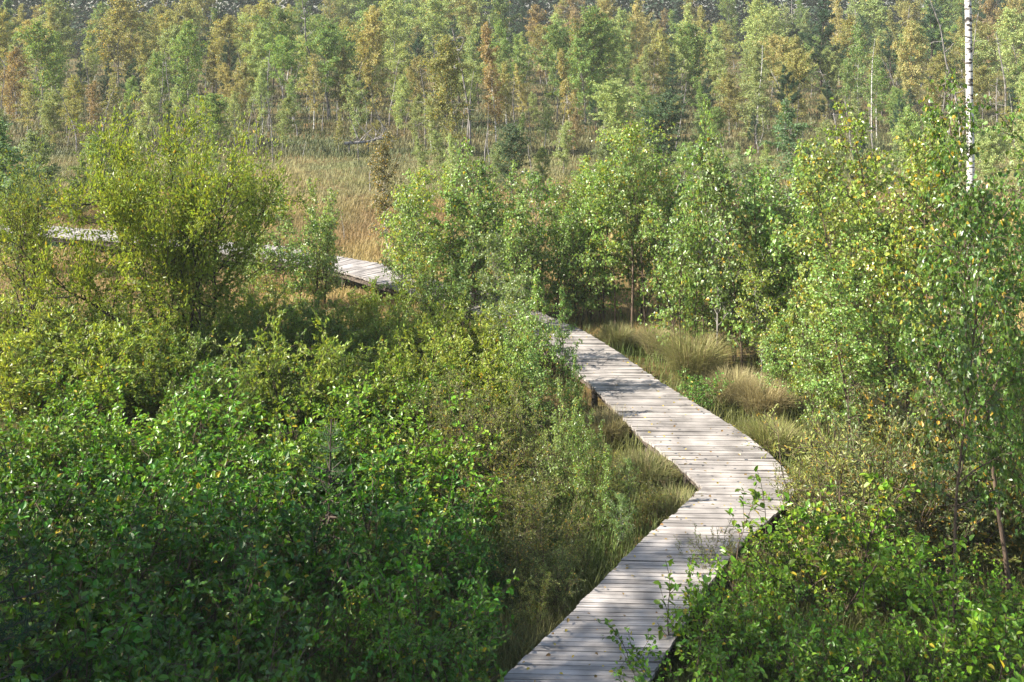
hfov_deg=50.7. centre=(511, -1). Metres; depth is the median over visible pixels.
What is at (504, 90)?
birch tree
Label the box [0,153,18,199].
birch tree
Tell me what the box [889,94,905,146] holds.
pine tree
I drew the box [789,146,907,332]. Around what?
birch sapling
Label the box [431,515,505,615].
alder shrub
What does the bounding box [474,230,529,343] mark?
birch sapling
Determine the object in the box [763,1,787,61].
birch tree
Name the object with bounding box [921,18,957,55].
birch tree
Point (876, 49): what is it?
birch tree
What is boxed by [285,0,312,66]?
birch tree
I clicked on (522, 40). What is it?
birch tree
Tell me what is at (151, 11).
birch tree
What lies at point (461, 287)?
birch sapling
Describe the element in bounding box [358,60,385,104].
birch tree
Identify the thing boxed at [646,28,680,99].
birch tree
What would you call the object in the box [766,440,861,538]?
willow shrub
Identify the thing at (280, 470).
willow shrub
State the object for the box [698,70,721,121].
pine tree
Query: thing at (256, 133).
dead tree
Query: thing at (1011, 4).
birch tree
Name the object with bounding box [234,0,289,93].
birch tree
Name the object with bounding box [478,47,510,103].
birch tree
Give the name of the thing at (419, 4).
birch tree
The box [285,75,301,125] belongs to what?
birch tree
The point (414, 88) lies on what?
birch tree
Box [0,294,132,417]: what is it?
willow shrub
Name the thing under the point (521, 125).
birch tree
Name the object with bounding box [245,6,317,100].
birch tree
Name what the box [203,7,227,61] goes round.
birch tree
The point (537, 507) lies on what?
willow shrub
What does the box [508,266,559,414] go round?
birch sapling
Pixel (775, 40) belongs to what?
birch tree
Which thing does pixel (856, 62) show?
pine tree
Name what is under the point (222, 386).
willow shrub
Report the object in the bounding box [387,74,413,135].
birch tree
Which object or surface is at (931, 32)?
pine tree
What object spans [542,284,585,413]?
birch sapling
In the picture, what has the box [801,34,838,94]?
birch tree
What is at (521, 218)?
birch sapling
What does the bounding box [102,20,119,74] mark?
birch tree
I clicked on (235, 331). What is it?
willow shrub
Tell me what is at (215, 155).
birch tree
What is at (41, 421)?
alder shrub
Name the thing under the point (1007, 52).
birch tree
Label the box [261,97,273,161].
dead tree
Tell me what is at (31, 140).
birch tree
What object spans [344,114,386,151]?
fallen tree
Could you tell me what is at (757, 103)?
birch tree
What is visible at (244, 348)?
willow shrub
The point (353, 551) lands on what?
alder shrub
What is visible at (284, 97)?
dead tree
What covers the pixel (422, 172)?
birch sapling
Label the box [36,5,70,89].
birch tree
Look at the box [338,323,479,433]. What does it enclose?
willow shrub
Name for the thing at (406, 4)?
birch tree
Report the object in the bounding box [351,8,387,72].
birch tree
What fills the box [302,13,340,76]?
birch tree
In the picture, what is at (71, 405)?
alder shrub
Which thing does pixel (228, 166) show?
birch tree
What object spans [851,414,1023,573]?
willow shrub
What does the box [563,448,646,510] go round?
willow shrub
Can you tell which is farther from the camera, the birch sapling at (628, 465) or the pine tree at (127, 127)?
the pine tree at (127, 127)
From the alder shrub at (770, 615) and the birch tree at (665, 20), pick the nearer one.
the alder shrub at (770, 615)
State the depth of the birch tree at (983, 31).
79.67 m
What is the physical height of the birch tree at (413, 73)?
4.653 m
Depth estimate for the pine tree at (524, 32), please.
109.58 m
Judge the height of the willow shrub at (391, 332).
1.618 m
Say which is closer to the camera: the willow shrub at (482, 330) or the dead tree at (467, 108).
the willow shrub at (482, 330)
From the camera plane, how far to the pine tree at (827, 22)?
129.51 m
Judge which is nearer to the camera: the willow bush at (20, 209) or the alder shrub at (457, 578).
the alder shrub at (457, 578)
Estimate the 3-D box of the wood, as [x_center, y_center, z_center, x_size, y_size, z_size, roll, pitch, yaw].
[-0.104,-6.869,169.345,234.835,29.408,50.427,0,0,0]
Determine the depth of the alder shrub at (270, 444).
16.64 m
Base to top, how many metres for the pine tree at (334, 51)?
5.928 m
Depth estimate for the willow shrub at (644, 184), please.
42.38 m
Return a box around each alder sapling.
[440,380,490,442]
[597,618,655,669]
[653,559,714,676]
[719,465,787,606]
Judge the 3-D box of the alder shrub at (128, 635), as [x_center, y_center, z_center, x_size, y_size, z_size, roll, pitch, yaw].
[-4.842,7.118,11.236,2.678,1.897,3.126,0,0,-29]
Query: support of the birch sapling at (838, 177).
on the ground at (552, 365)
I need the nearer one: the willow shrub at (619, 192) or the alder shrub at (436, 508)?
the alder shrub at (436, 508)
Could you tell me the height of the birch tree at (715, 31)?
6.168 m
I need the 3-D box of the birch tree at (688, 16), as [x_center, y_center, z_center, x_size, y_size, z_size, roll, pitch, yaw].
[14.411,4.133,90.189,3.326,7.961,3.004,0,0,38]
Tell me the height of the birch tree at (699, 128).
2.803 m
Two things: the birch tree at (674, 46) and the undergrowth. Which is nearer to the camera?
the undergrowth
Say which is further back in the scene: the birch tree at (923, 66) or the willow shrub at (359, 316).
the birch tree at (923, 66)
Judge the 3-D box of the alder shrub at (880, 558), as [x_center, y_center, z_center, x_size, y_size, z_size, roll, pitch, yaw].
[4.131,7.107,13.870,2.819,1.893,2.090,0,0,-43]
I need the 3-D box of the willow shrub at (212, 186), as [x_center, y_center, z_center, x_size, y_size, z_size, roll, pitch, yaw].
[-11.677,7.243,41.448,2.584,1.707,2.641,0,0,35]
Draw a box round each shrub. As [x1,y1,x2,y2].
[0,263,76,365]
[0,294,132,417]
[0,303,157,434]
[0,317,132,430]
[0,392,79,519]
[0,409,73,484]
[0,413,117,508]
[0,427,109,502]
[0,439,128,591]
[0,441,87,681]
[0,445,162,586]
[0,460,207,678]
[0,521,145,681]
[0,556,177,681]
[8,289,81,359]
[14,168,63,202]
[30,575,230,681]
[33,279,150,345]
[33,452,221,590]
[38,499,247,679]
[42,192,93,218]
[44,361,140,448]
[57,285,170,354]
[58,336,194,425]
[58,396,176,494]
[61,313,148,377]
[62,432,255,594]
[68,172,121,208]
[84,378,221,500]
[94,565,367,681]
[96,402,200,504]
[97,294,234,389]
[99,309,244,426]
[112,163,162,202]
[112,587,253,681]
[119,317,265,419]
[124,358,249,500]
[124,483,301,681]
[128,296,260,392]
[131,361,224,434]
[139,285,254,355]
[147,444,303,608]
[152,404,308,519]
[154,355,299,444]
[166,328,317,443]
[173,166,243,203]
[174,304,272,385]
[182,399,366,523]
[194,310,280,379]
[204,526,357,681]
[210,300,332,375]
[211,291,303,351]
[211,420,326,511]
[214,468,355,611]
[219,173,266,202]
[220,284,326,339]
[223,187,278,220]
[223,309,391,440]
[246,445,428,645]
[252,291,369,374]
[252,386,376,516]
[260,579,382,680]
[278,285,350,345]
[286,333,391,436]
[288,348,410,439]
[292,405,394,515]
[293,375,477,520]
[310,578,505,681]
[311,325,446,430]
[316,305,389,371]
[325,413,435,509]
[328,284,395,345]
[330,447,484,606]
[337,567,432,681]
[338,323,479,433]
[343,304,437,366]
[346,276,429,338]
[347,510,519,681]
[361,294,475,368]
[367,420,515,548]
[368,405,507,522]
[374,615,512,681]
[383,322,521,425]
[386,475,502,600]
[388,182,440,209]
[388,361,466,447]
[400,368,515,470]
[414,282,532,375]
[421,385,521,483]
[423,157,483,194]
[430,424,563,536]
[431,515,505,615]
[440,563,513,654]
[443,350,534,440]
[461,302,554,374]
[461,373,540,480]
[469,505,561,591]
[487,468,567,549]
[488,405,561,490]
[492,468,596,571]
[498,570,560,635]
[517,534,576,603]
[523,547,585,623]
[538,448,605,508]
[551,174,613,213]
[551,519,595,580]
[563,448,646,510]
[577,486,614,534]
[591,177,648,210]
[611,597,784,681]
[619,164,672,198]
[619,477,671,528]
[657,554,763,675]
[673,519,758,598]
[674,591,821,681]
[675,366,733,410]
[687,553,796,668]
[692,174,737,207]
[701,529,785,603]
[721,461,919,627]
[738,172,790,203]
[741,399,940,569]
[743,502,857,632]
[754,578,862,681]
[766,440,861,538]
[770,467,818,509]
[796,379,1021,572]
[806,576,927,681]
[807,390,982,533]
[813,176,849,205]
[827,496,951,633]
[828,419,1001,577]
[829,370,1023,511]
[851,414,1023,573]
[874,592,992,681]
[884,362,1023,568]
[889,535,1023,681]
[898,547,1023,646]
[922,567,1023,681]
[962,550,1023,654]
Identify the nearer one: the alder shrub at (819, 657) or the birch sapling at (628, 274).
the alder shrub at (819, 657)
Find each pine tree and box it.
[0,0,23,84]
[67,55,91,111]
[95,59,119,118]
[96,42,118,73]
[118,58,144,114]
[123,110,135,140]
[169,49,190,109]
[177,76,190,113]
[199,4,239,93]
[215,34,239,87]
[265,10,289,93]
[329,28,344,99]
[342,56,371,115]
[403,33,429,72]
[434,15,468,101]
[461,29,484,105]
[464,24,485,95]
[488,0,510,55]
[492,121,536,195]
[507,0,538,56]
[516,23,532,74]
[559,49,579,102]
[582,88,605,146]
[622,0,651,63]
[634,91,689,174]
[665,11,682,86]
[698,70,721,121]
[747,109,763,153]
[772,64,803,135]
[786,22,807,50]
[798,0,847,112]
[814,9,835,44]
[815,81,842,146]
[843,13,872,87]
[846,45,871,100]
[846,133,872,204]
[869,18,894,72]
[870,28,903,106]
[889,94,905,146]
[900,0,962,111]
[904,88,917,121]
[926,0,947,81]
[947,8,974,81]
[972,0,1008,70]
[1007,86,1021,114]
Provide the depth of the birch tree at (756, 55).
72.50 m
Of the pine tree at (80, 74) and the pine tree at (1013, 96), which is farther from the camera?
the pine tree at (80, 74)
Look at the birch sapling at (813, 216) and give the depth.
22.71 m
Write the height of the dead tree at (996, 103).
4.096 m
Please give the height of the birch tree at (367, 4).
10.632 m
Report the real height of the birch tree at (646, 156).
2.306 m
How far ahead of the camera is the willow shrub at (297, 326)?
22.94 m
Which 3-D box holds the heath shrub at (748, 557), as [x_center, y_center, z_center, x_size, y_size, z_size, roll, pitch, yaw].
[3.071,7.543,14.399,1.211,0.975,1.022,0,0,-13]
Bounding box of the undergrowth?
[0,324,1023,681]
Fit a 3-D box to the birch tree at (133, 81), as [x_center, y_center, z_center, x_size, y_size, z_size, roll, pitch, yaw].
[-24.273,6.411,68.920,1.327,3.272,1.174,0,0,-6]
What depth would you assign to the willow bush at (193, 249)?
22.51 m
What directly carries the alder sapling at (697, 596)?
on the ground at (552, 365)
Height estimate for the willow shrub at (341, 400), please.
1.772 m
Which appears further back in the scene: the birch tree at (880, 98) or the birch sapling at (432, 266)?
the birch tree at (880, 98)
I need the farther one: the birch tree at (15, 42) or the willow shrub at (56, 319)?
the birch tree at (15, 42)
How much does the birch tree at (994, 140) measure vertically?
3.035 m
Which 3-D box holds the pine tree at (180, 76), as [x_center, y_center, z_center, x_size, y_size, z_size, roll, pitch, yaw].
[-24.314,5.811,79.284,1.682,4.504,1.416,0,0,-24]
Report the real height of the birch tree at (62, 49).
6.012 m
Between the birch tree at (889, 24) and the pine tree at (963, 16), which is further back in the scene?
the pine tree at (963, 16)
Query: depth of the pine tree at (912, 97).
66.80 m
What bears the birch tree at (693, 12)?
on the ground at (552, 365)
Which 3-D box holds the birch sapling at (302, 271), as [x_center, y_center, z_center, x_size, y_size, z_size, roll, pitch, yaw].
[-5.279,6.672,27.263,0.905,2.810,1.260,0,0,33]
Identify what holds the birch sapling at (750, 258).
on the ground at (552, 365)
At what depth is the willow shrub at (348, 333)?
23.18 m
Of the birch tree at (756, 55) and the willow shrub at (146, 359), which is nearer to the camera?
the willow shrub at (146, 359)
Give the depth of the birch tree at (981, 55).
73.70 m
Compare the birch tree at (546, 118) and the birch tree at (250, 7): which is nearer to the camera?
the birch tree at (546, 118)
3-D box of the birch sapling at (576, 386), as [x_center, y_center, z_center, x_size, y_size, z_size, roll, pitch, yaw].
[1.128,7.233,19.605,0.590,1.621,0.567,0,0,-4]
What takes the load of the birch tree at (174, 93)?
on the ground at (552, 365)
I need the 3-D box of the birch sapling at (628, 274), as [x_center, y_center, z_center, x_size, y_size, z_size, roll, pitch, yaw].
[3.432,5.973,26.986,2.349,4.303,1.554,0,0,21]
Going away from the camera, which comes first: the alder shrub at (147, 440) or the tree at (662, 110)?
the alder shrub at (147, 440)
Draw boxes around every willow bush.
[0,88,319,364]
[0,135,77,368]
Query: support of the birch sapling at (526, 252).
on the ground at (552, 365)
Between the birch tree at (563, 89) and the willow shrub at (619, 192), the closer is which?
the willow shrub at (619, 192)
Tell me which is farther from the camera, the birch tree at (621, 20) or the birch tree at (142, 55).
the birch tree at (621, 20)
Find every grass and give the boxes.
[0,60,1022,157]
[0,303,1023,681]
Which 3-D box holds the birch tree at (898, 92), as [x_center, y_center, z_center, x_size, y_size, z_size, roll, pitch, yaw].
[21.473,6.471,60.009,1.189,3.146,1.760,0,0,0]
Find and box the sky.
[2,0,978,8]
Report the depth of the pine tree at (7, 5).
92.67 m
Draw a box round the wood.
[0,0,1023,55]
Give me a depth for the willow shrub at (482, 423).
17.71 m
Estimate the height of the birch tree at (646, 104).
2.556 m
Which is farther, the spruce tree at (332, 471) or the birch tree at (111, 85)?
the birch tree at (111, 85)
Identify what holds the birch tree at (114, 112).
on the ground at (552, 365)
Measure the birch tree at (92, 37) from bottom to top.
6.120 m
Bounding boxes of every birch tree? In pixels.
[0,0,16,63]
[0,8,21,95]
[0,31,22,95]
[0,45,33,119]
[0,74,13,108]
[0,108,11,140]
[0,117,60,275]
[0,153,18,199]
[5,128,61,207]
[8,3,26,51]
[9,20,72,119]
[12,80,38,133]
[13,19,47,90]
[21,14,60,79]
[29,5,42,18]
[32,0,85,60]
[35,88,70,139]
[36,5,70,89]
[37,93,47,132]
[39,30,67,115]
[50,134,56,149]
[54,98,87,149]
[60,151,92,224]
[62,73,85,133]
[76,31,101,87]
[79,134,108,191]
[80,1,107,67]
[85,80,108,131]
[86,0,148,87]
[87,20,99,70]
[98,71,128,142]
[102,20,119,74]
[102,150,127,180]
[106,108,116,139]
[114,3,150,87]
[119,75,139,121]
[123,12,156,76]
[125,129,150,173]
[131,9,185,95]
[131,74,162,149]
[134,35,161,116]
[137,50,175,120]
[139,4,185,50]
[145,6,156,64]
[146,0,169,48]
[152,23,193,95]
[155,100,176,144]
[160,0,210,89]
[161,139,189,184]
[169,19,208,114]
[169,84,183,133]
[177,0,216,70]
[180,96,206,147]
[181,6,205,81]
[194,92,238,144]
[200,13,244,98]
[201,135,222,174]
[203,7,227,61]
[206,29,236,97]
[213,63,237,102]
[219,91,245,144]
[222,152,238,187]
[228,61,255,121]
[230,4,257,58]
[231,12,255,64]
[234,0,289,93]
[239,23,295,117]
[239,54,259,117]
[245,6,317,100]
[249,21,273,104]
[249,135,258,149]
[252,67,273,134]
[262,35,306,121]
[270,94,302,150]
[273,32,324,107]
[282,4,299,79]
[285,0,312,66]
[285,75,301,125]
[295,53,330,129]
[298,34,319,91]
[299,21,370,119]
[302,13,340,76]
[307,14,321,58]
[315,0,341,71]
[317,0,364,44]
[328,27,365,88]
[329,18,373,92]
[330,46,351,118]
[331,114,343,148]
[339,73,375,139]
[346,3,394,121]
[350,0,393,48]
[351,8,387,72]
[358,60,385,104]
[366,130,405,266]
[371,120,385,146]
[375,0,415,86]
[375,48,391,96]
[381,0,416,74]
[383,50,416,112]
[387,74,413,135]
[390,0,422,49]
[397,0,472,88]
[402,55,432,124]
[404,0,436,66]
[404,93,428,146]
[405,17,425,70]
[408,74,425,108]
[411,138,429,170]
[415,34,476,153]
[417,93,444,150]
[420,0,459,34]
[424,129,447,172]
[434,133,458,207]
[448,0,490,59]
[450,0,465,61]
[452,59,486,129]
[453,24,484,113]
[453,148,473,193]
[454,0,493,57]
[475,21,511,147]
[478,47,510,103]
[481,38,506,77]
[485,0,527,71]
[486,141,513,186]
[489,19,519,92]
[496,60,520,123]
[509,33,530,88]
[511,31,539,83]
[511,63,530,113]
[518,112,526,135]
[522,20,582,119]
[523,4,553,83]
[525,24,552,84]
[525,91,540,127]
[533,145,552,183]
[534,100,553,145]
[535,12,568,96]
[546,0,570,58]
[548,156,643,323]
[551,120,576,172]
[554,0,586,53]
[554,35,602,123]
[556,48,578,130]
[561,117,682,327]
[562,107,585,155]
[563,3,622,102]
[564,11,578,54]
[565,18,594,117]
[572,155,589,199]
[579,0,619,74]
[579,18,631,92]
[587,78,640,161]
[588,134,619,177]
[592,138,676,324]
[596,82,610,134]
[603,78,635,130]
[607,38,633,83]
[612,7,640,85]
[617,68,630,113]
[624,0,654,75]
[625,11,654,77]
[630,66,658,142]
[631,45,651,93]
[634,142,648,189]
[636,91,656,125]
[644,19,665,73]
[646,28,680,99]
[652,8,669,64]
[659,44,683,91]
[665,101,680,122]
[667,140,698,201]
[668,3,697,93]
[668,9,685,75]
[668,21,718,111]
[680,0,710,70]
[690,80,712,140]
[690,113,707,162]
[694,5,709,72]
[701,46,726,102]
[702,39,736,102]
[702,106,731,143]
[704,23,723,94]
[710,20,743,65]
[711,147,733,182]
[712,72,753,136]
[715,0,743,67]
[730,0,770,75]
[730,141,754,194]
[734,63,777,147]
[735,50,753,102]
[739,41,782,97]
[743,2,768,62]
[745,34,796,115]
[749,77,763,122]
[753,4,794,92]
[755,140,784,201]
[757,96,829,198]
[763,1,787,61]
[766,48,818,120]
[766,135,893,436]
[766,249,911,452]
[771,34,812,100]
[772,112,782,151]
[776,2,794,49]
[792,0,815,51]
[793,212,954,450]
[798,9,810,51]
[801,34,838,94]
[806,97,954,430]
[813,119,839,156]
[816,87,828,133]
[817,48,844,106]
[817,117,968,428]
[819,146,849,190]
[824,0,846,84]
[831,12,868,104]
[838,22,880,109]
[839,58,863,111]
[840,0,869,54]
[847,0,903,71]
[849,91,868,147]
[856,54,898,137]
[864,72,891,114]
[865,36,884,78]
[867,193,1017,441]
[869,159,1023,626]
[870,114,983,446]
[877,86,901,137]
[879,139,903,196]
[882,9,907,87]
[886,103,929,194]
[886,120,918,171]
[887,88,908,120]
[889,68,1023,607]
[890,0,929,46]
[891,18,929,103]
[892,21,935,106]
[894,146,1023,426]
[900,8,914,61]
[916,21,930,85]
[919,51,957,109]
[920,0,963,62]
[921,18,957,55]
[923,110,936,140]
[929,168,1023,545]
[935,62,963,100]
[941,130,966,181]
[943,88,965,130]
[944,28,964,86]
[945,80,1023,426]
[946,0,982,53]
[947,16,964,99]
[951,33,1006,113]
[956,65,1008,129]
[959,0,974,278]
[962,21,1000,105]
[962,105,990,168]
[965,126,1013,190]
[972,0,1012,75]
[976,204,1023,536]
[987,6,1023,92]
[990,0,1023,75]
[993,101,1023,208]
[994,21,1016,80]
[995,106,1013,135]
[1000,127,1012,149]
[1005,60,1022,108]
[1008,72,1023,118]
[1010,0,1023,51]
[1013,73,1023,129]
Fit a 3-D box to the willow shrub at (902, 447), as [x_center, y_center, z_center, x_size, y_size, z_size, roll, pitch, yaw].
[5.503,6.968,15.123,2.848,2.571,2.708,0,0,31]
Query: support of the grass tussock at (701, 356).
on the ground at (552, 365)
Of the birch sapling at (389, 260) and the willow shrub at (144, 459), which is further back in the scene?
the birch sapling at (389, 260)
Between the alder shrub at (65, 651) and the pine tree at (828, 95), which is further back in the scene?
the pine tree at (828, 95)
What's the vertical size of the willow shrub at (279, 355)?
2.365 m
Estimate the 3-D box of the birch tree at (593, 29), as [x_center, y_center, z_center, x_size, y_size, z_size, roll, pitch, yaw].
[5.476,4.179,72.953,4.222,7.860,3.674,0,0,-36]
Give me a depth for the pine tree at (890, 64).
79.55 m
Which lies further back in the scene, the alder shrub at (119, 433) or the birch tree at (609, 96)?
the birch tree at (609, 96)
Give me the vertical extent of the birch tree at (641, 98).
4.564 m
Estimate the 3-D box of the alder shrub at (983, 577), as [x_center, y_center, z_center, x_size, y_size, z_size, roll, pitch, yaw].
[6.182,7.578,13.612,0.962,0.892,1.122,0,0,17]
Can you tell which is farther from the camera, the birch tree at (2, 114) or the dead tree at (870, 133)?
the birch tree at (2, 114)
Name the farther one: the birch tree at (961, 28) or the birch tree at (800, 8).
the birch tree at (800, 8)
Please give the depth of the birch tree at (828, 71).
75.07 m
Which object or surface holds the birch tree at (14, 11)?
on the ground at (552, 365)
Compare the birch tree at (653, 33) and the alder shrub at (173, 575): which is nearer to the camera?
the alder shrub at (173, 575)
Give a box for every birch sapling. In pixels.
[228,203,281,302]
[243,218,288,311]
[251,183,311,306]
[285,177,348,303]
[285,208,325,304]
[297,187,347,307]
[373,187,416,298]
[375,165,454,320]
[390,183,446,313]
[392,175,437,287]
[401,147,491,320]
[404,240,431,325]
[411,137,538,297]
[412,224,480,334]
[437,163,469,279]
[441,158,497,324]
[443,254,489,342]
[463,171,550,307]
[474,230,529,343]
[480,271,536,363]
[483,161,536,288]
[489,208,545,353]
[491,302,549,403]
[498,161,573,311]
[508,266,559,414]
[510,168,567,280]
[519,336,554,443]
[522,176,586,317]
[535,377,582,510]
[541,189,604,326]
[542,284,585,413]
[544,153,603,299]
[552,172,626,321]
[560,354,587,428]
[562,153,641,324]
[566,399,596,537]
[580,408,611,490]
[591,443,617,552]
[601,157,686,320]
[603,491,638,550]
[613,145,694,315]
[615,456,641,500]
[634,175,727,349]
[636,151,713,326]
[659,185,686,324]
[661,190,732,338]
[664,138,783,370]
[680,133,765,373]
[681,93,719,341]
[685,171,747,347]
[696,188,768,360]
[721,165,799,349]
[722,145,811,375]
[732,248,799,374]
[741,161,839,378]
[744,179,814,321]
[754,298,812,400]
[765,138,865,376]
[768,153,829,343]
[768,261,825,409]
[773,297,844,433]
[776,168,881,338]
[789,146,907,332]
[791,251,862,424]
[806,148,889,318]
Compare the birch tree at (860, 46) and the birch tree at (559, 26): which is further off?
the birch tree at (559, 26)
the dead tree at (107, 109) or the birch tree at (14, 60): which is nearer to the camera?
the dead tree at (107, 109)
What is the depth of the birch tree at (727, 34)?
107.58 m
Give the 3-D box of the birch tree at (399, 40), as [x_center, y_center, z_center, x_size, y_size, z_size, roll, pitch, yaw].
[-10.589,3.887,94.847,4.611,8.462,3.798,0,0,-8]
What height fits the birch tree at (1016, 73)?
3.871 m
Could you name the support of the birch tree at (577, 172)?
on the ground at (552, 365)
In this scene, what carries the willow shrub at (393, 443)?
on the ground at (552, 365)
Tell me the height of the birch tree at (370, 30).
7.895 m
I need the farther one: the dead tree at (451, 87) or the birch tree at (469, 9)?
the birch tree at (469, 9)
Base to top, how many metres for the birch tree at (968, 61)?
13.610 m
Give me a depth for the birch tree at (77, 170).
38.53 m
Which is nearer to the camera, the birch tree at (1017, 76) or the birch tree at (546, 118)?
the birch tree at (546, 118)
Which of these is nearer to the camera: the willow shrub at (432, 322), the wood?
the willow shrub at (432, 322)
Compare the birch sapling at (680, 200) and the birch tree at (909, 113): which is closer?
the birch sapling at (680, 200)
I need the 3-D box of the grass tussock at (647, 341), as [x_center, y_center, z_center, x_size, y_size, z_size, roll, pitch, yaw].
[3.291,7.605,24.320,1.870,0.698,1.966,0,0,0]
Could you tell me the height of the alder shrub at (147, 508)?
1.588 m
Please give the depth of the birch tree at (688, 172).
41.08 m
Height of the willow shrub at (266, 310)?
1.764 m
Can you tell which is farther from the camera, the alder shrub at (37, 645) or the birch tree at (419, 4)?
the birch tree at (419, 4)
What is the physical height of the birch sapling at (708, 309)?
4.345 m
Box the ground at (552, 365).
[0,9,1023,681]
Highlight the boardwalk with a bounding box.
[0,224,796,681]
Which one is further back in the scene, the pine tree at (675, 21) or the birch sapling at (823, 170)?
the pine tree at (675, 21)
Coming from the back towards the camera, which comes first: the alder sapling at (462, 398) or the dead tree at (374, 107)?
the dead tree at (374, 107)
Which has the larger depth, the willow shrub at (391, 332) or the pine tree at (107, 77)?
the pine tree at (107, 77)
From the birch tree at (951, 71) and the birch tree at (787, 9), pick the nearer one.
the birch tree at (951, 71)
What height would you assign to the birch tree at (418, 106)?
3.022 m
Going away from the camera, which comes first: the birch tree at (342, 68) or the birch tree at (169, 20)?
the birch tree at (342, 68)
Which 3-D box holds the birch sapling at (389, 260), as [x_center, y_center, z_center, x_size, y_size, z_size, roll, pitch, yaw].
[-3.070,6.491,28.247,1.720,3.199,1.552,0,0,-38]
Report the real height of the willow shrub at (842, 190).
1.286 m
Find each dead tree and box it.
[0,57,9,108]
[0,58,17,117]
[54,87,79,149]
[81,54,90,115]
[96,90,119,137]
[99,35,119,97]
[158,59,165,121]
[164,51,170,129]
[246,97,255,143]
[253,108,258,153]
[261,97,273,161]
[262,51,276,130]
[273,65,297,134]
[301,0,330,118]
[320,85,327,130]
[368,84,386,132]
[389,60,404,127]
[412,64,427,146]
[448,29,471,144]
[451,40,463,130]
[467,73,473,139]
[484,111,493,160]
[510,71,521,125]
[558,99,568,152]
[674,82,688,157]
[796,83,801,143]
[820,70,841,139]
[866,114,872,154]
[880,56,902,100]
[930,0,965,164]
[937,68,948,144]
[962,12,980,134]
[989,83,1003,134]
[991,33,1008,126]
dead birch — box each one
[756,46,764,143]
[867,41,878,137]
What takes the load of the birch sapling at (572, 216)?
on the ground at (552, 365)
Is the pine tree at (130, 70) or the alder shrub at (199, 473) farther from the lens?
the pine tree at (130, 70)
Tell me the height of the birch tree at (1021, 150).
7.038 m
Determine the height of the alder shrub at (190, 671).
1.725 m
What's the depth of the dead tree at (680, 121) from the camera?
54.20 m
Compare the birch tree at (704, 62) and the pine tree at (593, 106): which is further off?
the birch tree at (704, 62)
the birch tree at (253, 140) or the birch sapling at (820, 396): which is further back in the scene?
the birch tree at (253, 140)
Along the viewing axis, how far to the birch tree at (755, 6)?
95.76 m
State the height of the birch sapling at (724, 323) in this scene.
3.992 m
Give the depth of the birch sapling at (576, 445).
16.03 m
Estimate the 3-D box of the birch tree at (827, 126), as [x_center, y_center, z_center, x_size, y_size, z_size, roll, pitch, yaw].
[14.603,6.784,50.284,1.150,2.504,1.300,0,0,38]
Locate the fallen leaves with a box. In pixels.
[523,329,784,681]
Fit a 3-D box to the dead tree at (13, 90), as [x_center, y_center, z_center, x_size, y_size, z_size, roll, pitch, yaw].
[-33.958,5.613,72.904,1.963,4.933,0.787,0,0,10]
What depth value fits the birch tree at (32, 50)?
70.96 m
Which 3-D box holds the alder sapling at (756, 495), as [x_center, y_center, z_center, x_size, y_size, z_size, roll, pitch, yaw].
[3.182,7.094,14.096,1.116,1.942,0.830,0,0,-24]
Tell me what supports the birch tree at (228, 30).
on the ground at (552, 365)
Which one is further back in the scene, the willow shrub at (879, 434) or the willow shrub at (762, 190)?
the willow shrub at (762, 190)
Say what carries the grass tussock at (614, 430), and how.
on the ground at (552, 365)
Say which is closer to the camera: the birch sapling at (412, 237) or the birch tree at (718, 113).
the birch sapling at (412, 237)
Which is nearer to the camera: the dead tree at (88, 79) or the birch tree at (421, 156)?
the birch tree at (421, 156)
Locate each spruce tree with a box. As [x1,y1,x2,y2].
[289,419,361,557]
[664,51,689,125]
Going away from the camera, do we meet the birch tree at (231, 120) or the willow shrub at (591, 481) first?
the willow shrub at (591, 481)
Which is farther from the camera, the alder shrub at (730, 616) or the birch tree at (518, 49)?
the birch tree at (518, 49)
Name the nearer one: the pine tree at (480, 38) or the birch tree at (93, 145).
the birch tree at (93, 145)
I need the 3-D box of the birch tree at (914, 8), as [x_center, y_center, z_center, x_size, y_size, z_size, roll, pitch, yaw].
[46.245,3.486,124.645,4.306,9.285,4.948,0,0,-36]
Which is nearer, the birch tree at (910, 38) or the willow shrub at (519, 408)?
the willow shrub at (519, 408)
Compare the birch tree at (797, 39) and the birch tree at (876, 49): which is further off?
the birch tree at (876, 49)
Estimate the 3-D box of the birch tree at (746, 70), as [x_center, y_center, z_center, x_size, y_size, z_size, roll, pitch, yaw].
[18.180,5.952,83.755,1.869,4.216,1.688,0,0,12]
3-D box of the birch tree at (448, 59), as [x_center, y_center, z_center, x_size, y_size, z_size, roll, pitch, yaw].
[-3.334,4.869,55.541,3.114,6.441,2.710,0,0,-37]
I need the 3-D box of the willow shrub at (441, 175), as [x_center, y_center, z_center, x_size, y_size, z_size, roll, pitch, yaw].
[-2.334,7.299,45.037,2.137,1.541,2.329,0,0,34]
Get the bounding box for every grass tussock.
[567,402,641,445]
[591,319,642,349]
[608,445,680,491]
[620,321,690,356]
[635,323,747,380]
[635,479,701,525]
[698,363,780,406]
[714,372,803,419]
[731,413,810,458]
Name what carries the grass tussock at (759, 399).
on the ground at (552, 365)
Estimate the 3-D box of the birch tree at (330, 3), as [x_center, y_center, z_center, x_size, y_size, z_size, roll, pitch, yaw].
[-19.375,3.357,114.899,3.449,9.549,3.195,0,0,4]
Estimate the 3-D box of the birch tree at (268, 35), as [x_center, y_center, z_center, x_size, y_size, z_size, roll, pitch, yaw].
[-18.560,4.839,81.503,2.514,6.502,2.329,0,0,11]
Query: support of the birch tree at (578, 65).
on the ground at (552, 365)
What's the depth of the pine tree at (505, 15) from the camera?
118.14 m

